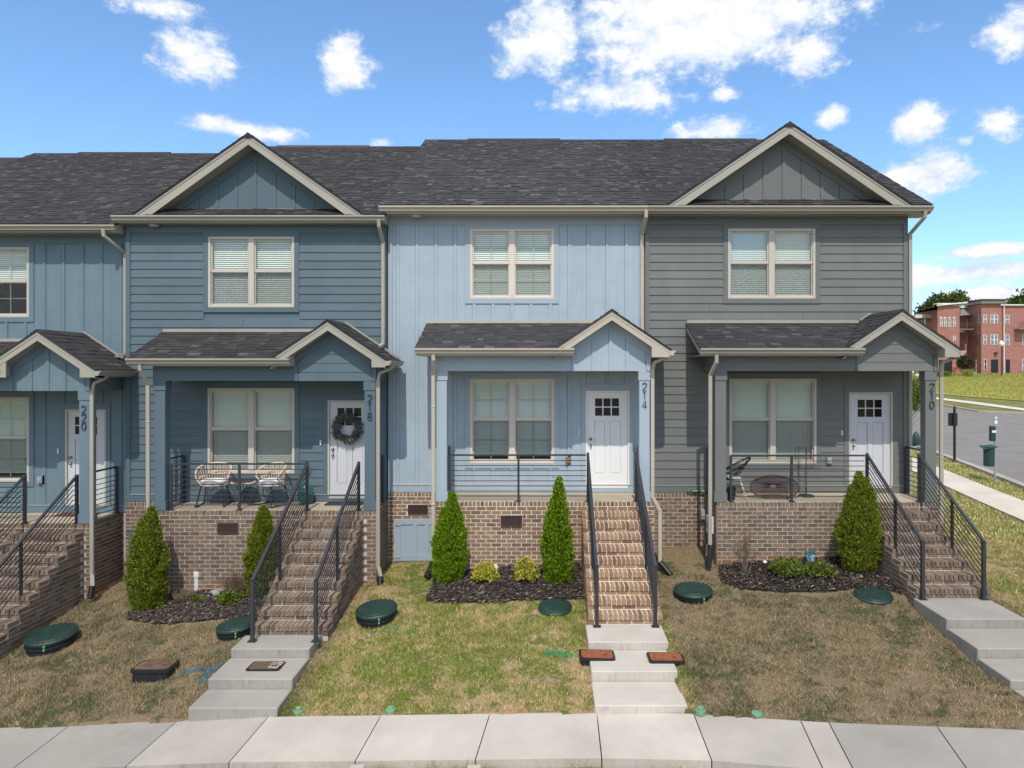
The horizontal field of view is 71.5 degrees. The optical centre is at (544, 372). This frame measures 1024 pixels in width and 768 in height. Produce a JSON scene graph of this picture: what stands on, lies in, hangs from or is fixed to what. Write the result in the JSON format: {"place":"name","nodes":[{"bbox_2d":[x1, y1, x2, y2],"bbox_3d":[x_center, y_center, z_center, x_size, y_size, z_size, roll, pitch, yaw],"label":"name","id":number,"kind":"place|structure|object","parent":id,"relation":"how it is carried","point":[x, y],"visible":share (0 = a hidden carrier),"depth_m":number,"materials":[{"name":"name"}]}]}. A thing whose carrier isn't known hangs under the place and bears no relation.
{"place":"outdoors","nodes":[
{"label":"outdoors","id":0,"kind":"place"},
{"bbox_2d":[0,713,1023,767],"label":"sidewalk","id":1,"kind":"structure","parent":0,"point":[560,740],"depth_m":9.06,"materials":[{"name":"grey concrete"}]},
{"bbox_2d":[0,537,1023,767],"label":"lawn","id":2,"kind":"structure","parent":0,"point":[893,692],"depth_m":10.97,"materials":[{"name":"plant"}]},
{"bbox_2d":[0,532,83,659],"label":"brick steps","id":3,"kind":"structure","parent":2,"relation":"on","point":[53,586],"depth_m":13.40,"materials":[{"name":"brown brick"}]},
{"bbox_2d":[0,474,78,610],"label":"stair railing","id":4,"kind":"object","parent":3,"relation":"on","point":[20,544],"visible":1,"depth_m":13.19,"materials":[{"name":"grey metal"}]},
{"bbox_2d":[23,622,78,656],"bbox_3d":[-8.699,4.750,12.515,0.811,0.440,0.811,0,0,0],"label":"riser cover","id":5,"kind":"object","parent":2,"relation":"on","point":[50,639],"visible":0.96,"depth_m":12.32,"materials":[{"name":"green plastic"}]},
{"bbox_2d":[0,576,249,727],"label":"grass","id":6,"kind":"structure","parent":2,"relation":"on","point":[118,660],"depth_m":11.54,"materials":[{"name":"brown plant"}]},
{"bbox_2d":[130,660,179,683],"bbox_3d":[-6.120,4.840,11.154,0.600,0.510,0.400,0,0,0],"label":"meter box","id":7,"kind":"object","parent":2,"relation":"on","point":[148,670],"visible":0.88,"depth_m":10.98,"materials":[{"name":"black plastic"}]},
{"bbox_2d":[123,587,263,623],"bbox_3d":[-6.429,4.482,13.485,3.057,0.434,1.670,0,0,0],"label":"mulch bed","id":8,"kind":"object","parent":2,"relation":"on","point":[172,612],"visible":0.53,"depth_m":13.32,"materials":[{"name":"black wood"}]},
{"bbox_2d":[122,505,170,611],"bbox_3d":[-7.654,3.594,13.599,0.859,2.116,0.560,0,0,0],"label":"arborvitae","id":9,"kind":"object","parent":8,"relation":"on","point":[145,581],"visible":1,"depth_m":13.50,"materials":[{"name":"green plant"}]},
{"bbox_2d":[170,584,198,601],"bbox_3d":[-7.046,4.335,13.835,0.563,0.392,0.444,0,0,-37],"label":"dead shrub","id":10,"kind":"object","parent":8,"relation":"on","point":[183,596],"visible":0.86,"depth_m":13.82,"materials":[{"name":"brown plant"}]},
{"bbox_2d":[189,594,206,602],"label":"garden shrub","id":11,"kind":"object","parent":8,"relation":"on","point":[197,596],"visible":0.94,"depth_m":13.76,"materials":[{"name":"green plant"}]},
{"bbox_2d":[214,588,246,606],"bbox_3d":[-6.071,4.331,13.664,0.596,0.344,0.548,0,0,39],"label":"garden shrub","id":12,"kind":"object","parent":8,"relation":"on","point":[222,597],"visible":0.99,"depth_m":13.57,"materials":[{"name":"green plant"}]},
{"bbox_2d":[216,570,246,592],"bbox_3d":[-6.099,4.162,13.936,0.757,0.608,0.705,0,0,0],"label":"dead shrub","id":13,"kind":"object","parent":8,"relation":"on","point":[240,585],"visible":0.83,"depth_m":13.90,"materials":[{"name":"brown plant"}]},
{"bbox_2d":[241,503,281,599],"bbox_3d":[-5.484,3.527,13.773,0.769,1.947,0.582,0,0,0],"label":"arborvitae","id":14,"kind":"object","parent":8,"relation":"on","point":[258,538],"visible":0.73,"depth_m":13.68,"materials":[{"name":"green plant"}]},
{"bbox_2d":[178,663,222,685],"bbox_3d":[-5.393,4.635,10.921,0.693,0.153,0.614,0,0,0],"label":"paint mark","id":15,"kind":"object","parent":2,"relation":"on","point":[203,677],"visible":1,"depth_m":11.04,"materials":[{"name":"blue paint"}]},
{"bbox_2d":[216,615,257,640],"bbox_3d":[-5.326,4.472,12.277,0.674,0.367,0.674,0,0,0],"label":"riser cover","id":16,"kind":"object","parent":2,"relation":"on","point":[234,628],"visible":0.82,"depth_m":12.06,"materials":[{"name":"green plastic"}]},
{"bbox_2d":[188,636,319,721],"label":"front walk","id":17,"kind":"structure","parent":2,"relation":"on","point":[236,690],"depth_m":10.59,"materials":[{"name":"grey concrete"}]},
{"bbox_2d":[246,661,285,670],"bbox_3d":[-4.330,4.606,11.020,0.520,0.130,0.340,0,0,0],"label":"meter box","id":18,"kind":"object","parent":17,"relation":"on","point":[261,666],"visible":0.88,"depth_m":10.99,"materials":[{"name":"black plastic"}]},
{"bbox_2d":[247,462,310,642],"bbox_3d":[-4.800,3.105,12.988,0.130,2.610,2.785,0,0,0],"label":"stair railing","id":19,"kind":"object","parent":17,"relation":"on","point":[305,472],"visible":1,"depth_m":12.75,"materials":[{"name":"grey metal"}]},
{"bbox_2d":[255,519,363,642],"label":"brick steps","id":20,"kind":"structure","parent":2,"relation":"on","point":[287,609],"depth_m":12.90,"materials":[{"name":"brown brick"}]},
{"bbox_2d":[311,462,361,642],"bbox_3d":[-3.760,3.105,12.988,0.130,2.610,2.785,0,0,0],"label":"stair railing","id":21,"kind":"object","parent":20,"relation":"on","point":[336,527],"visible":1,"depth_m":12.76,"materials":[{"name":"grey metal"}]},
{"bbox_2d":[355,598,396,629],"bbox_3d":[-2.983,4.325,12.571,0.726,0.447,0.726,0,0,0],"label":"riser cover","id":22,"kind":"object","parent":2,"relation":"on","point":[375,614],"visible":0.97,"depth_m":12.38,"materials":[{"name":"green plastic"}]},
{"bbox_2d":[278,560,593,715],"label":"grass","id":23,"kind":"structure","parent":2,"relation":"on","point":[333,683],"depth_m":11.22,"materials":[{"name":"green plant"}]},
{"bbox_2d":[241,755,690,767],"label":"grass","id":24,"kind":"structure","parent":2,"relation":"on","point":[486,766],"depth_m":8.65,"materials":[{"name":"green plant"}]},
{"bbox_2d":[425,562,584,603],"bbox_3d":[-0.729,4.030,13.522,3.057,0.428,1.596,0,0,0],"label":"mulch bed","id":25,"kind":"object","parent":2,"relation":"on","point":[532,590],"visible":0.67,"depth_m":13.25,"materials":[{"name":"black wood"}]},
{"bbox_2d":[430,490,469,583],"bbox_3d":[-1.863,3.243,13.783,0.827,1.890,0.542,0,0,0],"label":"arborvitae","id":26,"kind":"object","parent":25,"relation":"on","point":[449,543],"visible":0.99,"depth_m":13.71,"materials":[{"name":"green plant"}]},
{"bbox_2d":[470,560,500,582],"bbox_3d":[-1.145,3.853,13.703,0.582,0.478,0.603,0,0,0],"label":"garden shrub","id":27,"kind":"object","parent":25,"relation":"on","point":[481,570],"visible":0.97,"depth_m":13.57,"materials":[{"name":"yellow plant"}]},
{"bbox_2d":[513,554,540,581],"bbox_3d":[-0.356,3.773,13.590,0.546,0.584,0.572,0,0,0],"label":"garden shrub","id":28,"kind":"object","parent":25,"relation":"on","point":[525,567],"visible":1,"depth_m":13.45,"materials":[{"name":"yellow plant"}]},
{"bbox_2d":[539,476,575,584],"bbox_3d":[0.236,3.027,13.452,0.716,2.166,0.486,0,0,0],"label":"arborvitae","id":29,"kind":"object","parent":25,"relation":"on","point":[557,550],"visible":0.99,"depth_m":13.38,"materials":[{"name":"green plant"}]},
{"bbox_2d":[538,598,571,616],"bbox_3d":[0.177,4.153,12.597,0.603,0.156,0.603,0,0,0],"label":"riser cover","id":30,"kind":"object","parent":2,"relation":"on","point":[552,607],"visible":1,"depth_m":12.50,"materials":[{"name":"green plastic"}]},
{"bbox_2d":[543,649,576,658],"bbox_3d":[0.236,4.418,11.129,0.539,0.084,0.282,0,0,21],"label":"paint mark","id":31,"kind":"object","parent":2,"relation":"on","point":[549,652],"visible":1,"depth_m":11.16,"materials":[{"name":"green paint"}]},
{"bbox_2d":[581,510,662,624],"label":"brick steps","id":32,"kind":"structure","parent":2,"relation":"on","point":[625,595],"depth_m":12.80,"materials":[{"name":"brown brick"}]},
{"bbox_2d":[586,625,687,715],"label":"front walk","id":33,"kind":"structure","parent":2,"relation":"on","point":[630,679],"depth_m":10.42,"materials":[{"name":"concrete"}]},
{"bbox_2d":[585,453,600,627],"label":"stair railing","id":34,"kind":"object","parent":33,"relation":"on","point":[594,554],"visible":1,"depth_m":12.67,"materials":[{"name":"grey metal"}]},
{"bbox_2d":[579,649,615,665],"bbox_3d":[0.800,4.494,10.960,0.550,0.323,0.370,0,0,0],"label":"meter box","id":35,"kind":"object","parent":33,"relation":"on","point":[586,656],"visible":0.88,"depth_m":10.88,"materials":[{"name":"orange plastic"}]},
{"bbox_2d":[633,453,659,627],"bbox_3d":[1.840,2.926,13.078,0.130,2.613,2.605,0,0,0],"label":"stair railing","id":36,"kind":"object","parent":33,"relation":"on","point":[644,517],"visible":1,"depth_m":12.82,"materials":[{"name":"grey metal"}]},
{"bbox_2d":[646,652,684,665],"bbox_3d":[1.845,4.494,10.860,0.550,0.318,0.360,0,0,0],"label":"meter box","id":37,"kind":"object","parent":33,"relation":"attached to","point":[677,659],"visible":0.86,"depth_m":10.78,"materials":[{"name":"orange plastic"}]},
{"bbox_2d":[673,581,712,604],"bbox_3d":[2.709,4.080,12.998,0.714,0.337,0.714,0,0,0],"label":"riser cover","id":38,"kind":"object","parent":2,"relation":"on","point":[693,592],"visible":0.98,"depth_m":12.81,"materials":[{"name":"green plastic"}]},
{"bbox_2d":[695,706,705,715],"bbox_3d":[2.105,4.573,9.613,0.144,0.094,0.144,0,0,0],"label":"cleanout cap","id":39,"kind":"object","parent":2,"relation":"on","point":[700,710],"visible":1,"depth_m":9.57,"materials":[{"name":"green plastic"}]},
{"bbox_2d":[718,555,902,593],"bbox_3d":[4.891,3.877,13.435,3.118,0.412,1.770,0,0,0],"label":"mulch bed","id":40,"kind":"object","parent":2,"relation":"on","point":[802,578],"visible":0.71,"depth_m":13.35,"materials":[{"name":"black wood"}]},
{"bbox_2d":[732,524,756,572],"bbox_3d":[3.875,3.409,13.814,0.501,1.150,0.453,0,0,0],"label":"dead shrub","id":41,"kind":"object","parent":40,"relation":"on","point":[746,550],"visible":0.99,"depth_m":13.78,"materials":[{"name":"brown plant"}]},
{"bbox_2d":[767,555,804,578],"bbox_3d":[4.583,3.727,13.559,0.708,0.480,0.695,0,0,28],"label":"garden shrub","id":42,"kind":"object","parent":40,"relation":"on","point":[789,566],"visible":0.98,"depth_m":13.47,"materials":[{"name":"green plant"}]},
{"bbox_2d":[804,551,816,561],"bbox_3d":[5.261,3.678,14.080,0.229,0.275,0.222,0,0,-32],"label":"face planter","id":43,"kind":"object","parent":40,"relation":"on","point":[810,555],"visible":0.88,"depth_m":14.02,"materials":[{"name":"teal ceramic"}]},
{"bbox_2d":[803,558,837,577],"bbox_3d":[5.213,3.740,13.568,0.628,0.406,0.642,0,0,0],"label":"garden shrub","id":44,"kind":"object","parent":40,"relation":"on","point":[818,568],"visible":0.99,"depth_m":13.40,"materials":[{"name":"green plant"}]},
{"bbox_2d":[832,471,883,571],"bbox_3d":[6.038,2.904,13.636,1.005,2.059,0.594,0,0,0],"label":"arborvitae","id":45,"kind":"object","parent":40,"relation":"on","point":[858,527],"visible":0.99,"depth_m":13.53,"materials":[{"name":"green plant"}]},
{"bbox_2d":[853,585,893,604],"bbox_3d":[5.883,3.984,12.736,0.664,0.165,0.664,0,0,0],"label":"riser cover","id":46,"kind":"object","parent":2,"relation":"on","point":[872,595],"visible":1,"depth_m":12.63,"materials":[{"name":"green plastic"}]},
{"bbox_2d":[876,511,990,606],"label":"brick steps","id":47,"kind":"structure","parent":2,"relation":"on","point":[949,573],"depth_m":12.98,"materials":[{"name":"brown brick"}]},
{"bbox_2d":[914,598,1023,695],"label":"front walk","id":48,"kind":"structure","parent":2,"relation":"on","point":[986,636],"depth_m":11.17,"materials":[{"name":"grey concrete"}]},
{"bbox_2d":[865,453,927,599],"bbox_3d":[6.500,2.768,13.273,0.130,2.277,2.215,0,0,0],"label":"stair railing","id":49,"kind":"object","parent":48,"relation":"on","point":[868,459],"visible":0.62,"depth_m":12.99,"materials":[{"name":"grey metal"}]},
{"bbox_2d":[915,453,988,599],"bbox_3d":[7.550,2.768,13.273,0.130,2.277,2.215,0,0,0],"label":"stair railing","id":50,"kind":"object","parent":48,"relation":"on","point":[952,501],"visible":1,"depth_m":13.15,"materials":[{"name":"grey metal"}]},
{"bbox_2d":[0,0,1023,372],"label":"sky","id":51,"kind":"structure","parent":0,"point":[928,95],"materials":[{"name":"blue"}]},
{"bbox_2d":[912,405,1023,482],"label":"road","id":52,"kind":"structure","parent":0,"point":[972,431],"depth_m":39.20,"materials":[{"name":"grey asphalt"}]},
{"bbox_2d":[917,446,1023,488],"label":"kerb","id":53,"kind":"structure","parent":52,"relation":"on","point":[1012,481],"depth_m":27.17,"materials":[{"name":"concrete"}]},
{"bbox_2d":[936,403,1023,413],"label":"kerb","id":54,"kind":"structure","parent":52,"relation":"on","point":[983,411],"depth_m":52.74,"materials":[{"name":"concrete"}]},
{"bbox_2d":[912,373,1023,544],"bbox_3d":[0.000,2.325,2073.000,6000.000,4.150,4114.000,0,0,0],"label":"ground","id":55,"kind":"structure","parent":0,"point":[1015,403],"depth_m":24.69,"materials":[{"name":"green plant"}]},
{"bbox_2d":[0,157,20,164],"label":"town house","id":56,"kind":"structure","parent":55,"relation":"on","point":[3,160],"depth_m":20.59,"materials":[{"name":"grey"}]},
{"bbox_2d":[0,152,217,600],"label":"town house","id":57,"kind":"structure","parent":55,"relation":"on","point":[66,370],"depth_m":15.42,"materials":[{"name":"blue paint"}]},
{"bbox_2d":[0,476,22,517],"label":"porch railing","id":58,"kind":"object","parent":57,"relation":"on","point":[11,492],"visible":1,"depth_m":14.35,"materials":[{"name":"grey metal"}]},
{"bbox_2d":[0,247,28,316],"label":"window","id":59,"kind":"structure","parent":57,"relation":"in","point":[9,256],"depth_m":15.47,"materials":[{"name":"beige plastic"}]},
{"bbox_2d":[0,397,28,481],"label":"window","id":60,"kind":"structure","parent":57,"relation":"in","point":[14,434],"depth_m":15.51,"materials":[{"name":"beige plastic"}]},
{"bbox_2d":[68,411,103,503],"bbox_3d":[-9.970,1.847,15.429,0.802,2.016,0.098,0,0,0],"label":"door","id":61,"kind":"structure","parent":57,"relation":"in","point":[73,416],"depth_m":15.44,"materials":[{"name":"white paint"}]},
{"bbox_2d":[96,466,119,514],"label":"side railing","id":62,"kind":"object","parent":57,"relation":"on","point":[116,489],"visible":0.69,"depth_m":15.24,"materials":[{"name":"grey metal"}]},
{"bbox_2d":[110,132,419,591],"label":"town house","id":63,"kind":"structure","parent":55,"relation":"on","point":[256,300],"depth_m":15.26,"materials":[{"name":"blue wood"}]},
{"bbox_2d":[170,455,186,502],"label":"side railing","id":64,"kind":"object","parent":63,"relation":"on","point":[183,481],"visible":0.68,"depth_m":15.20,"materials":[{"name":"grey metal"}]},
{"bbox_2d":[194,462,232,506],"bbox_3d":[-6.930,2.339,14.860,0.719,0.875,0.668,0,0,-8],"label":"rattan chair","id":65,"kind":"object","parent":63,"relation":"on","point":[214,482],"visible":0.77,"depth_m":14.84,"materials":[{"name":"beige wicker"}]},
{"bbox_2d":[168,463,304,509],"bbox_3d":[-6.223,2.307,14.360,2.785,0.946,0.100,0,0,0],"label":"porch railing","id":66,"kind":"object","parent":63,"relation":"on","point":[239,479],"visible":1,"depth_m":14.35,"materials":[{"name":"grey metal"}]},
{"bbox_2d":[231,480,255,505],"bbox_3d":[-6.340,2.535,14.920,0.490,0.489,0.490,0,0,0],"label":"side table","id":67,"kind":"object","parent":63,"relation":"on","point":[245,482],"visible":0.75,"depth_m":14.90,"materials":[{"name":"metal"}]},
{"bbox_2d":[208,237,293,306],"bbox_3d":[-6.312,-2.158,15.316,1.855,1.524,0.139,0,0,0],"label":"window","id":68,"kind":"structure","parent":63,"relation":"in","point":[252,279],"depth_m":15.36,"materials":[{"name":"beige plastic"}]},
{"bbox_2d":[208,388,293,473],"bbox_3d":[-6.315,1.254,15.316,1.870,1.841,0.139,0,0,0],"label":"window","id":69,"kind":"structure","parent":63,"relation":"in","point":[232,412],"depth_m":15.35,"materials":[{"name":"beige plastic"}]},
{"bbox_2d":[249,462,292,507],"bbox_3d":[-5.730,2.339,14.860,0.719,0.875,0.668,0,0,28],"label":"rattan chair","id":70,"kind":"object","parent":63,"relation":"on","point":[271,482],"visible":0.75,"depth_m":14.79,"materials":[{"name":"beige wicker"}]},
{"bbox_2d":[298,484,313,504],"bbox_3d":[-5.060,2.575,15.020,0.322,0.402,0.320,0,0,0],"label":"garden stool","id":71,"kind":"object","parent":63,"relation":"on","point":[311,494],"visible":0.48,"depth_m":14.93,"materials":[{"name":"teal ceramic"}]},
{"bbox_2d":[330,410,364,445],"bbox_3d":[-4.222,1.190,15.205,0.812,0.784,0.200,0,0,0],"label":"wreath","id":72,"kind":"object","parent":63,"relation":"attached to","point":[348,418],"visible":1,"depth_m":15.18,"materials":[{"name":"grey plant"}]},
{"bbox_2d":[330,402,364,493],"bbox_3d":[-4.205,1.647,15.279,0.852,2.016,0.098,0,0,0],"label":"door","id":73,"kind":"structure","parent":63,"relation":"in","point":[344,458],"depth_m":15.29,"materials":[{"name":"white paint"}]},
{"bbox_2d":[380,455,384,502],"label":"side railing","id":74,"kind":"object","parent":63,"relation":"on","point":[381,479],"visible":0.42,"depth_m":15.20,"materials":[{"name":"grey metal"}]},
{"bbox_2d":[378,138,675,578],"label":"town house","id":75,"kind":"structure","parent":55,"relation":"on","point":[515,295],"depth_m":15.42,"materials":[{"name":"blue paint"}]},
{"bbox_2d":[394,519,435,561],"bbox_3d":[-2.808,3.635,15.382,0.915,0.930,0.077,0,0,0],"label":"crawl door","id":76,"kind":"structure","parent":75,"relation":"in","point":[412,537],"depth_m":15.35,"materials":[{"name":"blue paint"}]},
{"bbox_2d":[470,229,553,298],"bbox_3d":[-0.716,-2.358,15.465,1.827,1.524,0.139,0,0,0],"label":"window","id":77,"kind":"structure","parent":75,"relation":"in","point":[511,267],"depth_m":15.51,"materials":[{"name":"beige plastic"}]},
{"bbox_2d":[470,379,553,463],"bbox_3d":[-0.712,1.054,15.465,1.835,1.841,0.139,0,0,0],"label":"window","id":78,"kind":"structure","parent":75,"relation":"in","point":[511,412],"depth_m":15.51,"materials":[{"name":"beige plastic"}]},
{"bbox_2d":[448,454,585,501],"bbox_3d":[-0.578,2.127,14.360,2.815,0.946,0.100,0,0,0],"label":"porch railing","id":79,"kind":"object","parent":75,"relation":"on","point":[518,475],"visible":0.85,"depth_m":14.35,"materials":[{"name":"grey metal"}]},
{"bbox_2d":[587,393,626,483],"bbox_3d":[1.358,1.447,15.429,0.867,2.016,0.098,0,0,0],"label":"door","id":80,"kind":"structure","parent":75,"relation":"in","point":[606,412],"depth_m":15.44,"materials":[{"name":"white paint"}]},
{"bbox_2d":[618,121,965,567],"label":"town house","id":81,"kind":"structure","parent":55,"relation":"on","point":[777,289],"depth_m":15.37,"materials":[{"name":"grey paint"}]},
{"bbox_2d":[726,483,735,499],"bbox_3d":[3.780,2.435,14.600,0.300,0.345,0.295,0,0,0],"label":"plant pot","id":82,"kind":"object","parent":81,"relation":"on","point":[728,490],"visible":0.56,"depth_m":14.48,"materials":[{"name":"black plastic"}]},
{"bbox_2d":[726,457,750,498],"bbox_3d":[3.900,2.177,14.831,0.796,0.865,0.575,0,0,0],"label":"wicker chair","id":83,"kind":"object","parent":81,"relation":"on","point":[739,467],"visible":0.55,"depth_m":14.72,"materials":[{"name":"wicker"}]},
{"bbox_2d":[728,228,815,298],"bbox_3d":[4.909,-2.358,15.435,1.897,1.524,0.139,0,0,0],"label":"window","id":84,"kind":"structure","parent":81,"relation":"in","point":[770,254],"depth_m":15.47,"materials":[{"name":"beige plastic"}]},
{"bbox_2d":[729,379,816,463],"bbox_3d":[4.935,1.054,15.435,1.890,1.841,0.139,0,0,0],"label":"window","id":85,"kind":"structure","parent":81,"relation":"in","point":[770,418],"depth_m":15.48,"materials":[{"name":"beige plastic"}]},
{"bbox_2d":[750,475,799,498],"bbox_3d":[4.760,2.380,14.726,1.036,0.493,0.248,0,0,0],"label":"woven bowl","id":86,"kind":"object","parent":81,"relation":"on","point":[773,483],"visible":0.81,"depth_m":14.78,"materials":[{"name":"brown wicker"}]},
{"bbox_2d":[728,455,864,501],"bbox_3d":[5.082,2.137,14.360,2.755,0.946,0.100,0,0,0],"label":"porch railing","id":87,"kind":"object","parent":81,"relation":"on","point":[791,481],"visible":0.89,"depth_m":14.35,"materials":[{"name":"grey metal"}]},
{"bbox_2d":[795,425,813,497],"bbox_3d":[5.482,1.858,14.950,0.375,1.500,0.340,0,0,0],"label":"plant stand","id":88,"kind":"object","parent":81,"relation":"on","point":[805,448],"visible":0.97,"depth_m":14.94,"materials":[{"name":"grey metal"}]},
{"bbox_2d":[851,394,889,484],"bbox_3d":[7.055,1.462,15.399,0.872,1.986,0.098,0,0,0],"label":"door","id":89,"kind":"structure","parent":81,"relation":"in","point":[870,413],"depth_m":15.41,"materials":[{"name":"white paint"}]},
{"bbox_2d":[904,446,919,493],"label":"side railing","id":90,"kind":"object","parent":81,"relation":"on","point":[906,470],"visible":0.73,"depth_m":15.32,"materials":[{"name":"grey metal"}]},
{"bbox_2d":[912,375,919,420],"bbox_3d":[18.820,1.981,36.135,1.587,3.764,1.413,0,0,0],"label":"young tree","id":91,"kind":"object","parent":55,"relation":"on","point":[915,394],"visible":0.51,"depth_m":35.89,"materials":[{"name":"green plant"}]},
{"bbox_2d":[912,431,919,446],"bbox_3d":[18.711,3.363,35.801,0.400,0.800,0.400,0,0,0],"label":"watering bag","id":92,"kind":"object","parent":55,"relation":"on","point":[915,439],"visible":0.84,"depth_m":35.66,"materials":[{"name":"green paint"}]},
{"bbox_2d":[921,290,961,310],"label":"tree","id":93,"kind":"object","parent":55,"relation":"on","point":[939,297],"visible":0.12,"depth_m":188.25,"materials":[{"name":"green plant"}]},
{"bbox_2d":[948,406,957,462],"bbox_3d":[17.514,2.691,30.422,0.407,2.531,0.200,0,0,0],"label":"street sign","id":94,"kind":"object","parent":55,"relation":"on","point":[953,419],"visible":0.94,"depth_m":30.41,"materials":[{"name":"black metal"}]},
{"bbox_2d":[945,287,975,302],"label":"tree","id":95,"kind":"object","parent":55,"relation":"on","point":[956,297],"visible":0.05,"depth_m":183.75,"materials":[{"name":"green plant"}]},
{"bbox_2d":[912,299,1023,373],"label":"town building","id":96,"kind":"structure","parent":55,"relation":"on","point":[979,330],"depth_m":113.00,"materials":[{"name":"red brick"}]},
{"bbox_2d":[912,457,1023,522],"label":"side walk","id":97,"kind":"structure","parent":55,"relation":"on","point":[1008,505],"depth_m":22.14,"materials":[{"name":"concrete"}]},
{"bbox_2d":[936,397,1023,409],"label":"footway","id":98,"kind":"structure","parent":55,"relation":"on","point":[986,404],"depth_m":59.04,"materials":[{"name":"concrete"}]},
{"bbox_2d":[979,415,997,480],"bbox_3d":[15.781,2.733,25.236,0.569,2.446,0.400,0,0,0],"label":"waste station","id":99,"kind":"object","parent":55,"relation":"on","point":[989,455],"visible":0.98,"depth_m":25.18,"materials":[{"name":"metal"}]},
{"bbox_2d":[1005,288,1023,303],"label":"tree","id":100,"kind":"object","parent":55,"relation":"on","point":[1018,299],"visible":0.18,"depth_m":180.45,"materials":[{"name":"green plant"}]},
{"bbox_2d":[912,373,1023,400],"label":"meadow","id":101,"kind":"structure","parent":0,"point":[985,396],"depth_m":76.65,"materials":[{"name":"green plant"}]},
{"bbox_2d":[954,354,975,370],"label":"crape tree","id":102,"kind":"object","parent":101,"relation":"on","point":[964,362],"visible":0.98,"depth_m":105.49,"materials":[{"name":"brown plant"}]},
{"bbox_2d":[954,534,1023,616],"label":"grass","id":103,"kind":"structure","parent":0,"point":[1012,607],"depth_m":13.77,"materials":[{"name":"green plant"}]},
{"bbox_3d":[-10.125,5.155,10.930,1.250,0.650,1.660,0,0,0],"label":"front walk","id":104,"kind":"object","parent":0,"visible":0},
{"bbox_2d":[0,474,29,542],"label":"stair railing","id":105,"kind":"object","parent":104,"relation":"on","point":[23,478],"visible":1,"depth_m":14.12,"materials":[{"name":"grey metal"}]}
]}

